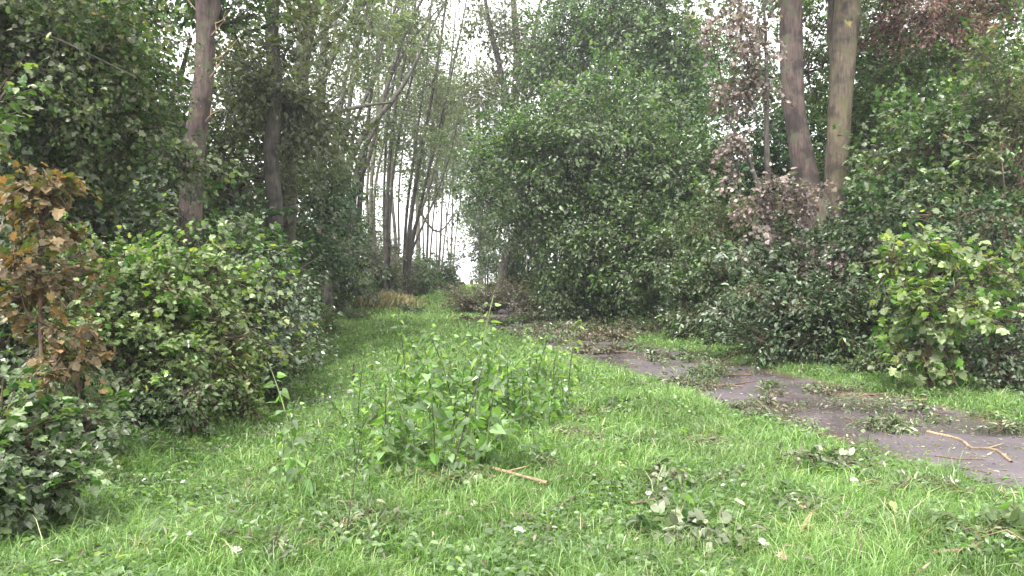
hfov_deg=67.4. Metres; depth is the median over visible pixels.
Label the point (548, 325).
fallen branch
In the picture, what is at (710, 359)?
leafy twig
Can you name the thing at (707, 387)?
leafy twig
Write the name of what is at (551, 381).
nettle
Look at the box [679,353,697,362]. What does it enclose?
leafy twig
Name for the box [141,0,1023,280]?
sky
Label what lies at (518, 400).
nettle
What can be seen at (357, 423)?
nettle
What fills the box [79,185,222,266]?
shrub
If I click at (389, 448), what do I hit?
nettle
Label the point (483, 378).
nettle
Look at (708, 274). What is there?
shrub
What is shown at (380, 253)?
understorey tree
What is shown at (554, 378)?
nettle
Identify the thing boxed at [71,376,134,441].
seedling
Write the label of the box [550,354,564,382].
nettle
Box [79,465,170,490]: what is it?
leafy twig
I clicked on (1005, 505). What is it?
nettle
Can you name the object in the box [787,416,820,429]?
leafy twig
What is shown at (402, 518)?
leafy twig
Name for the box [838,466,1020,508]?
fallen branch
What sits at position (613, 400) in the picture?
leafy twig
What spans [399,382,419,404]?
nettle
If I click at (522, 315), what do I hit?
fallen branch
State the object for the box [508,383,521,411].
nettle
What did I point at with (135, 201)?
understorey tree
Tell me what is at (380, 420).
nettle
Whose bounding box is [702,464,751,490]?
leafy twig
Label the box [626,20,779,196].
understorey tree
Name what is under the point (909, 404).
leafy twig
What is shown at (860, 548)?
stick
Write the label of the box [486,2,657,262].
understorey tree
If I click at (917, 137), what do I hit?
shrub
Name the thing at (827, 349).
bramble
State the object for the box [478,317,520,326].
fallen branch
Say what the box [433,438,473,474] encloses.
nettle
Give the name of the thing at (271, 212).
shrub
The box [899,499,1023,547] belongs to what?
fallen branch
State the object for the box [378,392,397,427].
nettle
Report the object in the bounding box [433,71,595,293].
leaning tree
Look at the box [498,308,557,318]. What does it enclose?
fallen branch
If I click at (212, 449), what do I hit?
leafy twig
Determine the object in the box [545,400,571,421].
nettle
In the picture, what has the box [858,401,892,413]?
leafy twig
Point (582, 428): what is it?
fallen branch
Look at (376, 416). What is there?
leafy twig
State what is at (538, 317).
fallen branch
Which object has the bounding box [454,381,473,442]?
nettle
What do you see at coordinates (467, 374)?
nettle
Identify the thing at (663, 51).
tall tree
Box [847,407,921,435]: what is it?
fallen branch
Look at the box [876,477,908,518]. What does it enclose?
nettle
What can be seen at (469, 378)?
nettle
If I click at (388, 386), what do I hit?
nettle
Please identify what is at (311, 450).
nettle
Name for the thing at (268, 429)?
fallen branch
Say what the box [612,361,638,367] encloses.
leafy twig
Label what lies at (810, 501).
leafy twig
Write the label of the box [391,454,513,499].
fallen branch
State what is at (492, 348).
nettle
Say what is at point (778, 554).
fallen leaf
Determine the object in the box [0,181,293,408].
shrub
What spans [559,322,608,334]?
fallen branch
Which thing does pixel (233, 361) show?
shrub
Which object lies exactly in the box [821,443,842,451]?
leafy twig
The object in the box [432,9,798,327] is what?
bush
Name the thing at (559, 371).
nettle
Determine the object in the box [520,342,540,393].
nettle
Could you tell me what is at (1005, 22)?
understorey tree
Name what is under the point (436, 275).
shrub
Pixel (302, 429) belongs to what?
nettle
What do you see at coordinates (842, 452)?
fallen branch
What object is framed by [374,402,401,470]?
nettle
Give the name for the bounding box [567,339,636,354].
fallen branch
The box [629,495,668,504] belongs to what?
stick
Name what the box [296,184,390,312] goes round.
shrub
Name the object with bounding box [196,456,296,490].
fallen branch
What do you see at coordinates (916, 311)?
maple sapling
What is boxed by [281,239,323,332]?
shrub
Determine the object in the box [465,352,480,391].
nettle
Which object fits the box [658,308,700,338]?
bramble
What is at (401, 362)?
nettle
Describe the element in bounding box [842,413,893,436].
leafy twig
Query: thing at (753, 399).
leafy twig
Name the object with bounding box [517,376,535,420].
nettle
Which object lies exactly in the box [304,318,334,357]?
weed clump
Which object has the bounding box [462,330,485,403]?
nettle
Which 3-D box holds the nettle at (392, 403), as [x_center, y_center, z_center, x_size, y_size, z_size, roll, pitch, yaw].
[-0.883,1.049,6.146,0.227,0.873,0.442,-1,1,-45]
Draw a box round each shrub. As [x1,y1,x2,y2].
[0,135,192,302]
[0,179,135,402]
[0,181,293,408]
[0,221,185,410]
[0,303,136,541]
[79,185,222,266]
[118,245,318,417]
[131,320,290,409]
[136,183,322,302]
[165,174,342,362]
[180,196,352,403]
[266,289,333,374]
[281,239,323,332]
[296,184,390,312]
[296,211,346,306]
[301,262,361,312]
[358,262,393,297]
[359,229,415,295]
[380,249,425,295]
[397,248,436,294]
[397,298,424,313]
[401,244,447,292]
[412,249,465,289]
[485,250,541,301]
[523,260,569,312]
[623,172,800,340]
[653,267,753,330]
[673,168,875,355]
[705,246,916,371]
[778,165,971,358]
[788,0,998,276]
[793,275,911,363]
[832,62,1023,287]
[864,144,1023,374]
[895,13,1023,332]
[907,0,1023,237]
[948,293,1023,391]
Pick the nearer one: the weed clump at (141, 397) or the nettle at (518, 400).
the nettle at (518, 400)
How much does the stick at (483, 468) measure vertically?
0.059 m
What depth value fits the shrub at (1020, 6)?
17.04 m
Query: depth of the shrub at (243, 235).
11.92 m
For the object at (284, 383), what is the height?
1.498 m
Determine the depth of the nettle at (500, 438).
6.06 m
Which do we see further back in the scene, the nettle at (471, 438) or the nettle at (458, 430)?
the nettle at (458, 430)
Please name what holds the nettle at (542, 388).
on the ground at (968, 573)
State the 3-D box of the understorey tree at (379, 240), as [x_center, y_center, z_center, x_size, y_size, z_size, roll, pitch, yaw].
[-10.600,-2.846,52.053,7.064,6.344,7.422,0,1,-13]
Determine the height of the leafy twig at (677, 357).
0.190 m
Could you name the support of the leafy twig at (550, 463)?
on the ground at (968, 573)
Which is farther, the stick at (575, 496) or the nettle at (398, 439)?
the nettle at (398, 439)
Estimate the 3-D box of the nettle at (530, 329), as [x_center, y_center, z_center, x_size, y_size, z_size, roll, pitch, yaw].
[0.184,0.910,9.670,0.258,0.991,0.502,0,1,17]
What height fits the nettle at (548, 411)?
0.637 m
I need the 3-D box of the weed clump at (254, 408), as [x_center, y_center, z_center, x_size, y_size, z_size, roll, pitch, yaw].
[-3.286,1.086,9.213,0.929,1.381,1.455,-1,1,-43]
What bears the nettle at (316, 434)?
on the ground at (968, 573)
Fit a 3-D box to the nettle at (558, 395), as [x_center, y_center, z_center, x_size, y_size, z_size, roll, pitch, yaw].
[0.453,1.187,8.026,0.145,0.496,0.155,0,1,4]
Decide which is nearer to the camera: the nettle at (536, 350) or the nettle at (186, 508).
the nettle at (186, 508)
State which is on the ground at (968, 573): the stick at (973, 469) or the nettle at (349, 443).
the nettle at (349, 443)
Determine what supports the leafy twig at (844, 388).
on the path
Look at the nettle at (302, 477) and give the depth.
5.24 m
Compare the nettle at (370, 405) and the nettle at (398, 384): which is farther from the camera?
the nettle at (370, 405)
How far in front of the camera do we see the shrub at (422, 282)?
48.74 m
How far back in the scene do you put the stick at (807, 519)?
4.91 m
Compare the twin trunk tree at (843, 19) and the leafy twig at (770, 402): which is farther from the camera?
the twin trunk tree at (843, 19)
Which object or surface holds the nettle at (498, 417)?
on the ground at (968, 573)
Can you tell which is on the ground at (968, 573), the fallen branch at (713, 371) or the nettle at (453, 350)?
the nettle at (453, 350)
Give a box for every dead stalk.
[346,407,368,534]
[351,362,356,386]
[382,376,389,467]
[456,363,488,457]
[674,493,680,567]
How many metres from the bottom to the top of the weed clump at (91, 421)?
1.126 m
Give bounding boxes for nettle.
[163,493,197,522]
[264,362,312,501]
[267,396,303,495]
[272,465,286,487]
[273,426,287,451]
[275,423,331,469]
[285,451,325,498]
[291,414,316,455]
[295,429,317,486]
[296,403,330,459]
[310,388,346,423]
[311,426,323,444]
[322,467,336,490]
[328,371,406,439]
[343,418,364,467]
[344,365,369,431]
[347,411,363,465]
[348,413,363,441]
[354,423,382,503]
[361,367,402,406]
[363,341,384,409]
[363,382,379,428]
[370,367,399,458]
[370,383,383,415]
[371,418,399,473]
[374,364,424,465]
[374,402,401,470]
[376,361,408,439]
[376,435,390,469]
[377,349,406,419]
[378,379,405,455]
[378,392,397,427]
[379,361,397,410]
[387,331,414,393]
[391,308,415,399]
[391,401,413,456]
[396,318,435,391]
[398,387,416,406]
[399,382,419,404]
[402,425,423,473]
[403,337,435,399]
[410,325,442,395]
[410,349,456,470]
[410,352,474,409]
[410,423,444,458]
[413,359,446,448]
[415,363,443,402]
[420,328,447,414]
[423,325,465,426]
[426,386,449,437]
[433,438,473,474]
[436,332,520,410]
[442,354,459,400]
[442,392,465,456]
[443,329,458,401]
[445,359,456,405]
[449,371,462,405]
[450,366,475,415]
[451,376,471,417]
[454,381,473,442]
[455,322,512,422]
[457,391,486,466]
[459,352,516,412]
[459,366,480,409]
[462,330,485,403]
[462,393,490,431]
[463,295,500,437]
[464,324,495,381]
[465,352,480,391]
[470,337,490,397]
[470,340,508,399]
[470,360,506,474]
[470,419,521,470]
[472,346,497,437]
[476,411,516,457]
[481,324,515,387]
[481,383,505,427]
[487,399,506,444]
[488,329,505,375]
[489,356,527,409]
[489,387,510,425]
[500,358,517,418]
[500,392,512,421]
[501,333,536,389]
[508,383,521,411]
[514,371,532,431]
[516,322,535,386]
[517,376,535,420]
[519,430,542,459]
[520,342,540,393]
[521,379,541,432]
[522,327,546,397]
[523,333,541,393]
[524,338,541,419]
[526,403,542,428]
[527,329,556,411]
[530,337,544,392]
[531,337,551,391]
[539,376,560,427]
[541,342,568,406]
[544,342,561,401]
[544,349,565,412]
[545,336,566,388]
[545,375,558,417]
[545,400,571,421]
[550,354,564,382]
[550,382,561,415]
[558,316,584,402]
[558,379,569,423]
[559,377,574,408]
[583,431,603,453]
[667,462,694,509]
[677,417,700,438]
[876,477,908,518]
[997,493,1023,528]
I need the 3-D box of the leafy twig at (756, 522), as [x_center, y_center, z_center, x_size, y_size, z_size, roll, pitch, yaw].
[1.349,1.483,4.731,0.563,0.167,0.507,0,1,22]
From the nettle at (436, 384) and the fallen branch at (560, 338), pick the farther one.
the fallen branch at (560, 338)
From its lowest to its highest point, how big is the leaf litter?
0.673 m
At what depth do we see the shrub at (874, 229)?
13.79 m
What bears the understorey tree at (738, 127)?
on the ground at (968, 573)
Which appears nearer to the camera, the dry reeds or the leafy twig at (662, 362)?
the leafy twig at (662, 362)
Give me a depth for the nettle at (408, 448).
5.99 m
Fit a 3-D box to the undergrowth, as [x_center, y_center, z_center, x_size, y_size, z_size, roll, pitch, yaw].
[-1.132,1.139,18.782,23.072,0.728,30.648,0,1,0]
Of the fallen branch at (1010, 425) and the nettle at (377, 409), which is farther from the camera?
the fallen branch at (1010, 425)
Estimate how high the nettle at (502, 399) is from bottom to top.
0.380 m
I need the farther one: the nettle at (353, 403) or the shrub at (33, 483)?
the nettle at (353, 403)
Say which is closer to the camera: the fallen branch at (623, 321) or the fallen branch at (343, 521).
the fallen branch at (343, 521)
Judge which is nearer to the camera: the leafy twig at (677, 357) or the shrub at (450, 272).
the leafy twig at (677, 357)
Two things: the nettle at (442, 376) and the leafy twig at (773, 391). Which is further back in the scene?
the leafy twig at (773, 391)
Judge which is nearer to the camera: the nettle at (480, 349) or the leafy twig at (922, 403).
the nettle at (480, 349)
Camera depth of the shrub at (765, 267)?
14.81 m
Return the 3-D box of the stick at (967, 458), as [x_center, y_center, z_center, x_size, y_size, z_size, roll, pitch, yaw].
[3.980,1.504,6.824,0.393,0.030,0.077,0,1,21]
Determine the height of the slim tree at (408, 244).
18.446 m
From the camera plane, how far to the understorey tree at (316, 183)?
19.98 m
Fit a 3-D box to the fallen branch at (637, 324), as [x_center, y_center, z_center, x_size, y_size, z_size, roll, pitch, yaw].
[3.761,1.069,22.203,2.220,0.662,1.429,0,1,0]
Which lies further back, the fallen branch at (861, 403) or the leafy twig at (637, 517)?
the fallen branch at (861, 403)
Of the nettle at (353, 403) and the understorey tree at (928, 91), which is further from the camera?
the understorey tree at (928, 91)
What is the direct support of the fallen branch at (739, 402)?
on the ground at (968, 573)
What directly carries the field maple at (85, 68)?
on the ground at (968, 573)
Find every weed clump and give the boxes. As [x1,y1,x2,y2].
[10,362,149,466]
[83,359,179,437]
[123,355,242,438]
[205,323,298,423]
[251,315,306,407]
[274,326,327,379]
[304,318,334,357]
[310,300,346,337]
[337,298,371,320]
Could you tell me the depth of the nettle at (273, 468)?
5.59 m
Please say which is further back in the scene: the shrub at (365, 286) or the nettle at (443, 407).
the shrub at (365, 286)
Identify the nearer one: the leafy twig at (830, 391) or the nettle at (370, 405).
the nettle at (370, 405)
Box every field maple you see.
[0,0,254,245]
[0,0,259,255]
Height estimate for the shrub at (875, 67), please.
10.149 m
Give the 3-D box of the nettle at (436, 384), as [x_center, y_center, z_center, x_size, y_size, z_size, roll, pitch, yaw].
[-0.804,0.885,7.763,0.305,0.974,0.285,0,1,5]
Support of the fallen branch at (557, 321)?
on the ground at (968, 573)
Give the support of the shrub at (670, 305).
on the ground at (968, 573)
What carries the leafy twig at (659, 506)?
on the ground at (968, 573)
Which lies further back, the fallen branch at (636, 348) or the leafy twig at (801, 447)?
the fallen branch at (636, 348)
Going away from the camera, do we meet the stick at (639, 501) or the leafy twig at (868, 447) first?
the stick at (639, 501)
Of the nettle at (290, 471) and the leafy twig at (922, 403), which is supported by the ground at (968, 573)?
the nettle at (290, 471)
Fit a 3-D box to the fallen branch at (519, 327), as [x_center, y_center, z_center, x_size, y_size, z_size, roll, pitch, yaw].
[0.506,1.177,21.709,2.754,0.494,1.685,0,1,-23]
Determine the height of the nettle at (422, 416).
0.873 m
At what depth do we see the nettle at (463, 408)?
7.65 m
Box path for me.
[479,289,1023,494]
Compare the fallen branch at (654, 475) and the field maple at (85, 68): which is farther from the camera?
the field maple at (85, 68)
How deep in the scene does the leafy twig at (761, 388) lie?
10.79 m
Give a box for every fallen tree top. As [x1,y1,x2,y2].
[432,275,542,314]
[483,289,548,313]
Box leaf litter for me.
[20,316,1023,575]
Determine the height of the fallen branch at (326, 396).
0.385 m
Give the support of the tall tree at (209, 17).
on the ground at (968, 573)
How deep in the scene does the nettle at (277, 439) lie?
7.31 m
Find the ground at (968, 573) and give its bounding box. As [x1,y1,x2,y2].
[0,281,1023,575]
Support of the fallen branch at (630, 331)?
on the ground at (968, 573)
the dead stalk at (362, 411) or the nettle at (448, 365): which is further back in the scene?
the nettle at (448, 365)
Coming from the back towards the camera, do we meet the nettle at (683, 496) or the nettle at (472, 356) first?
the nettle at (472, 356)
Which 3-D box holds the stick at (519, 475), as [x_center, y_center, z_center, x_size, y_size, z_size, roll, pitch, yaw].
[-0.090,1.413,6.077,1.020,0.083,0.210,0,1,37]
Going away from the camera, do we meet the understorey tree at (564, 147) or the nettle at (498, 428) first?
the nettle at (498, 428)
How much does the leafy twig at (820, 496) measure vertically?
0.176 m
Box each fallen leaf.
[513,526,525,532]
[757,537,769,544]
[776,552,788,558]
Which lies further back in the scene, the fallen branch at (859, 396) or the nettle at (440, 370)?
the fallen branch at (859, 396)
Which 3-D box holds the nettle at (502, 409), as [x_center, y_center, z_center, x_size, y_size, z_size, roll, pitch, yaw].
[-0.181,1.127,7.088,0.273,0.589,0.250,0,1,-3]
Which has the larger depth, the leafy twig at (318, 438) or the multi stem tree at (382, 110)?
the multi stem tree at (382, 110)
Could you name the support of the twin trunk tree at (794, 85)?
on the ground at (968, 573)
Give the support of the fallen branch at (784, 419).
on the ground at (968, 573)
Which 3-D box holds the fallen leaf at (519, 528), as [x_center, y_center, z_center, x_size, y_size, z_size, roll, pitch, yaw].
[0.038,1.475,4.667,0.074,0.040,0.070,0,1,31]
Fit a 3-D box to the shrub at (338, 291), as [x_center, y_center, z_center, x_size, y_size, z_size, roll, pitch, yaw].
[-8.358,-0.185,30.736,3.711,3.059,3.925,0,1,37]
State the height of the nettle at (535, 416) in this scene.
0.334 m
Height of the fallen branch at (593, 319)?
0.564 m
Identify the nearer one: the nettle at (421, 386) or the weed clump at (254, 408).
the nettle at (421, 386)
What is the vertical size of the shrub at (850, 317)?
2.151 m
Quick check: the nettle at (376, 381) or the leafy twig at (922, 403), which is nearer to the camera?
the nettle at (376, 381)
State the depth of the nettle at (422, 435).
6.34 m
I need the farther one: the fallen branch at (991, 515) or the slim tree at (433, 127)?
the slim tree at (433, 127)
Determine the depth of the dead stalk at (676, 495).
4.26 m
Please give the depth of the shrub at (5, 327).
8.70 m
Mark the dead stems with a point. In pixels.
(972, 487)
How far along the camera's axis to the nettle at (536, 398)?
7.36 m
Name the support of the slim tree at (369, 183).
on the ground at (968, 573)
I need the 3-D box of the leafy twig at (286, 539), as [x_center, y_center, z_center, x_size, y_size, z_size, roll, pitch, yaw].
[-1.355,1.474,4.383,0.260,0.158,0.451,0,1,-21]
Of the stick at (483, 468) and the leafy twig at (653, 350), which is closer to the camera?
the stick at (483, 468)
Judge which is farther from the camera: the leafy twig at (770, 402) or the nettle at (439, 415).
the leafy twig at (770, 402)
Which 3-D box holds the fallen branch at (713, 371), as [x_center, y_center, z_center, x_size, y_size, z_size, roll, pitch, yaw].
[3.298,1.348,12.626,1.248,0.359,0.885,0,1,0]
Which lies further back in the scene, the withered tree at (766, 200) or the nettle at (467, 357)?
the withered tree at (766, 200)
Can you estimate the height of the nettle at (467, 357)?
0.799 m
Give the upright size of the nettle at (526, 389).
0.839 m
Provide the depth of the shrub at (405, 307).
32.86 m
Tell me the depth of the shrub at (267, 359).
9.80 m
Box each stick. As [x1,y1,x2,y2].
[108,456,123,464]
[456,457,495,477]
[466,458,547,483]
[524,495,576,520]
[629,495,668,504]
[692,380,755,390]
[799,488,843,534]
[825,392,888,395]
[851,517,874,558]
[896,409,940,415]
[926,430,1012,462]
[932,541,983,552]
[935,455,984,459]
[944,465,990,473]
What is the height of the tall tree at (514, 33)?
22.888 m
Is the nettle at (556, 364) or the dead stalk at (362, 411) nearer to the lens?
the dead stalk at (362, 411)
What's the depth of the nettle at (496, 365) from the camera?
7.69 m
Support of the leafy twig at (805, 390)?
on the path
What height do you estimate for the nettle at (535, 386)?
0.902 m
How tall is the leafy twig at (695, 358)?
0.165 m
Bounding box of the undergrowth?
[0,306,1023,467]
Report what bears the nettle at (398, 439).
on the ground at (968, 573)
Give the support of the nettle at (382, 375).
on the ground at (968, 573)
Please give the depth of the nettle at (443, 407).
7.06 m
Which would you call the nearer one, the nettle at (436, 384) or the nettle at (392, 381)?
the nettle at (392, 381)
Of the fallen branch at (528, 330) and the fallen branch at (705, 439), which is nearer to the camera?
the fallen branch at (705, 439)
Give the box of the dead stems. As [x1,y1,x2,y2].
[2,323,1023,575]
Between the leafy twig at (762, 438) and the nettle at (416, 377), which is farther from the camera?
the nettle at (416, 377)
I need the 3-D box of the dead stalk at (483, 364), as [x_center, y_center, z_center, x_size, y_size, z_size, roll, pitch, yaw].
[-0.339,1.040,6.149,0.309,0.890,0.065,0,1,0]
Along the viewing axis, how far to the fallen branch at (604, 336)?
20.02 m
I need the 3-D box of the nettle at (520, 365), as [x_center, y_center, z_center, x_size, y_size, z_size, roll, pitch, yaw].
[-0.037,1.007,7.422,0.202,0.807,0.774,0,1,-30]
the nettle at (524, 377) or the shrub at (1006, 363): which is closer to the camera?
the nettle at (524, 377)
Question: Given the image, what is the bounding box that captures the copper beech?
[857,0,1023,139]
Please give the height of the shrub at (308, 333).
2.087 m
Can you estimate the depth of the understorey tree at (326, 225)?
24.87 m
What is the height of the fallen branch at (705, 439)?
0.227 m
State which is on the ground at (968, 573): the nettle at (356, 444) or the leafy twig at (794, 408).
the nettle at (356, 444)
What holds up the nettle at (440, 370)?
on the ground at (968, 573)
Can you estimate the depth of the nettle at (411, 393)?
8.48 m
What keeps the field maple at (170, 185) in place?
on the ground at (968, 573)
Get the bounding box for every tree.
[2,20,177,241]
[18,6,262,245]
[62,0,328,260]
[148,0,401,248]
[162,27,338,305]
[187,21,392,321]
[214,0,439,301]
[279,156,383,288]
[283,0,455,316]
[317,0,457,306]
[318,0,440,258]
[335,0,465,291]
[345,2,479,262]
[352,0,452,286]
[360,219,401,258]
[369,0,480,293]
[383,12,481,292]
[395,62,470,267]
[406,46,484,289]
[432,0,590,271]
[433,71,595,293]
[436,90,500,267]
[454,18,512,283]
[454,66,519,286]
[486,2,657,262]
[488,0,747,234]
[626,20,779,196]
[650,47,791,295]
[667,0,894,270]
[676,0,885,272]
[685,0,903,331]
[747,0,909,251]
[775,0,1016,261]
[777,0,892,278]
[874,0,1023,105]
[892,0,1023,189]
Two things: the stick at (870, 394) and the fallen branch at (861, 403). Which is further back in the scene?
the stick at (870, 394)
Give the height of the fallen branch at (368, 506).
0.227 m
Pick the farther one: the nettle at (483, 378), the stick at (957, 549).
the nettle at (483, 378)
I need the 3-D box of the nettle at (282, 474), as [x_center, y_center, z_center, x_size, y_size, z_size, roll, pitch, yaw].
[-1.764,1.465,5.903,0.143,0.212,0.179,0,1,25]
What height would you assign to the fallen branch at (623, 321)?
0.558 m
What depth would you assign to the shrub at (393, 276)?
41.60 m
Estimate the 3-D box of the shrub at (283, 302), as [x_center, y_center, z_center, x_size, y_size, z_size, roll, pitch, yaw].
[-3.794,0.285,10.999,3.103,3.288,2.825,0,1,15]
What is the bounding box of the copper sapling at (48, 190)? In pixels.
[0,153,120,406]
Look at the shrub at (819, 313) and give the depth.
13.58 m
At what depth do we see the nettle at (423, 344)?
9.52 m
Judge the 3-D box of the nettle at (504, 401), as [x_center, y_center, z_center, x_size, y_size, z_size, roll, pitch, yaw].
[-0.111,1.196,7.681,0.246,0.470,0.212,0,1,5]
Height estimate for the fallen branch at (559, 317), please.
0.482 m
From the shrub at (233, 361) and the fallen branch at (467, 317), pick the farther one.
the fallen branch at (467, 317)
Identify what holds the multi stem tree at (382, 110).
on the ground at (968, 573)
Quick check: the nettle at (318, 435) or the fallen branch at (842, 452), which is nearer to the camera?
the fallen branch at (842, 452)
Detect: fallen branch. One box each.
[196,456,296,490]
[212,413,321,443]
[270,387,357,415]
[290,508,365,554]
[308,487,410,525]
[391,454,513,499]
[454,313,507,322]
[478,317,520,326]
[482,321,569,334]
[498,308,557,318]
[500,328,579,339]
[503,309,538,318]
[506,313,536,324]
[511,330,593,345]
[512,314,546,324]
[523,315,613,329]
[524,421,617,446]
[538,317,572,325]
[540,319,580,330]
[542,320,589,331]
[547,313,586,320]
[556,321,606,336]
[556,325,636,341]
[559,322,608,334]
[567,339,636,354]
[571,458,697,505]
[583,321,625,330]
[587,325,661,341]
[599,339,657,352]
[606,313,669,331]
[608,316,668,332]
[614,315,640,327]
[646,504,773,556]
[648,363,742,390]
[658,345,721,359]
[676,357,750,378]
[679,431,728,450]
[708,346,762,360]
[717,395,786,415]
[735,405,828,425]
[744,441,884,478]
[801,397,898,413]
[830,391,926,405]
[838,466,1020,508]
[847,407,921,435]
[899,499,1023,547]
[974,415,1023,434]
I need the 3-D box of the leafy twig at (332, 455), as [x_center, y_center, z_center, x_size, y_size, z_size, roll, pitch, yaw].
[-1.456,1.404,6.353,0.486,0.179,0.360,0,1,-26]
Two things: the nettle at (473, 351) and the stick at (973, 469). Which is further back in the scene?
the nettle at (473, 351)
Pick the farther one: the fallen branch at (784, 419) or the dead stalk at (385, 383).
the fallen branch at (784, 419)
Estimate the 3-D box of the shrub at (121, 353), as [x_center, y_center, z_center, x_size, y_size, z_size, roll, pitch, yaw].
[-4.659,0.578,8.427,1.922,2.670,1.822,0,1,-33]
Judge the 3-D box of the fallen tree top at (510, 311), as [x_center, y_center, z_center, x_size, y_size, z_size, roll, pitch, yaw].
[1.656,0.354,33.555,5.347,1.650,2.563,0,1,-28]
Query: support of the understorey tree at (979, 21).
on the ground at (968, 573)
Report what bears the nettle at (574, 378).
on the ground at (968, 573)
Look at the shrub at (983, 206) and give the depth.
12.64 m
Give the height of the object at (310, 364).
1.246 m
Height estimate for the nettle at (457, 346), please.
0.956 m
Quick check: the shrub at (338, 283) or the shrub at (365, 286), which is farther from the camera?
the shrub at (365, 286)
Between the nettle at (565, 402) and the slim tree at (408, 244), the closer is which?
the nettle at (565, 402)
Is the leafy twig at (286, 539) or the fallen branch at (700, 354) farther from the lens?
the fallen branch at (700, 354)
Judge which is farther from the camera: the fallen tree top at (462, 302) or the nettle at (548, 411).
the fallen tree top at (462, 302)
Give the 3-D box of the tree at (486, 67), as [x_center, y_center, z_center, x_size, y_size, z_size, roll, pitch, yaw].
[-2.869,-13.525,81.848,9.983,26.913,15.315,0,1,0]
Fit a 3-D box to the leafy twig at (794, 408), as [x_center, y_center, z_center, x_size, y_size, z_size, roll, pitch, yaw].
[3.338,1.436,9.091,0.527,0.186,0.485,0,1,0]
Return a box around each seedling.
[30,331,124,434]
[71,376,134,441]
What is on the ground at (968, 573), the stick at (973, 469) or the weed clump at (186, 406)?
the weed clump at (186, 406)
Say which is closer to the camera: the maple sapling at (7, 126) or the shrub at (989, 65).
the maple sapling at (7, 126)
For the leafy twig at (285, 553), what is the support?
on the ground at (968, 573)
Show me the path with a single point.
(1015, 469)
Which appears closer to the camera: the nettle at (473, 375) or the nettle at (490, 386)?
the nettle at (490, 386)
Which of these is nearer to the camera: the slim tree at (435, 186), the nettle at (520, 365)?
the nettle at (520, 365)
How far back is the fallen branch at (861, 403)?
9.46 m
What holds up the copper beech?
on the ground at (968, 573)
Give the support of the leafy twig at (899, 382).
on the ground at (968, 573)
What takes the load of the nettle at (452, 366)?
on the ground at (968, 573)
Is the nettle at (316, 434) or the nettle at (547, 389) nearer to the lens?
the nettle at (316, 434)
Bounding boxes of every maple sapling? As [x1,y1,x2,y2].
[0,32,54,162]
[847,205,1023,394]
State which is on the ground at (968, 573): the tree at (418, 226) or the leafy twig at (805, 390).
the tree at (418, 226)
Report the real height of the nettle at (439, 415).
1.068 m
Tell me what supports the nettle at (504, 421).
on the ground at (968, 573)
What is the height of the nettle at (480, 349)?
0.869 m
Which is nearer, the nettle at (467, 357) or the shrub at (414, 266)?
the nettle at (467, 357)
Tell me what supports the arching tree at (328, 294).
on the ground at (968, 573)
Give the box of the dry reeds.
[355,291,430,308]
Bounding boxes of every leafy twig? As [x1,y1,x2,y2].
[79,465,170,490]
[176,439,207,454]
[205,445,232,452]
[228,534,314,570]
[252,524,298,565]
[302,435,329,447]
[306,463,358,479]
[313,446,363,467]
[352,502,403,540]
[357,505,424,544]
[364,413,408,429]
[379,510,425,529]
[400,438,449,456]
[518,447,564,468]
[570,404,623,422]
[597,396,634,415]
[597,511,671,546]
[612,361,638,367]
[614,432,652,449]
[627,496,690,528]
[644,346,661,354]
[645,353,670,362]
[652,469,728,496]
[654,358,679,366]
[670,353,695,359]
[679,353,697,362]
[682,355,707,362]
[688,381,737,389]
[696,381,720,392]
[701,358,719,364]
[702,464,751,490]
[705,512,775,545]
[727,437,770,448]
[741,389,781,403]
[748,382,794,395]
[755,388,783,398]
[755,397,789,408]
[756,379,785,387]
[767,480,837,524]
[773,402,816,415]
[784,400,815,409]
[786,445,822,461]
[786,489,834,514]
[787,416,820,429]
[801,382,850,394]
[812,384,844,396]
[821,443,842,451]
[836,381,866,393]
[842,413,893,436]
[855,434,893,466]
[857,414,929,426]
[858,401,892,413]
[866,390,907,406]
[885,507,961,547]
[891,394,953,413]
[892,380,908,387]
[901,401,941,414]
[922,414,952,425]
[964,408,1004,418]
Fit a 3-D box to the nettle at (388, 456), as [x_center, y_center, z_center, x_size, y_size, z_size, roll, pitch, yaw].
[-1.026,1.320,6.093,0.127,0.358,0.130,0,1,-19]
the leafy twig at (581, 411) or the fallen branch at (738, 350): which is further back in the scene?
the fallen branch at (738, 350)
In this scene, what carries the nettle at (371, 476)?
on the ground at (968, 573)
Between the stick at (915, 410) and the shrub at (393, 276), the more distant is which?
the shrub at (393, 276)
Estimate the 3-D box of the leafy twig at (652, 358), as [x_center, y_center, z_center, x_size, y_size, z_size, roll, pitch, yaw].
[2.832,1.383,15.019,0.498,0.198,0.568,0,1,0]
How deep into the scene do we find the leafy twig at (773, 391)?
10.39 m
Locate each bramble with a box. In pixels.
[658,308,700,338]
[697,318,750,347]
[782,322,861,367]
[828,332,918,376]
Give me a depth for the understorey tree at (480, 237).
61.34 m
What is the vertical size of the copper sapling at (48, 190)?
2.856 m
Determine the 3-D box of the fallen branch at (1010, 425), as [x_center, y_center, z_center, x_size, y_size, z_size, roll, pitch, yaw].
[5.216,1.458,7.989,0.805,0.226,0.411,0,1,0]

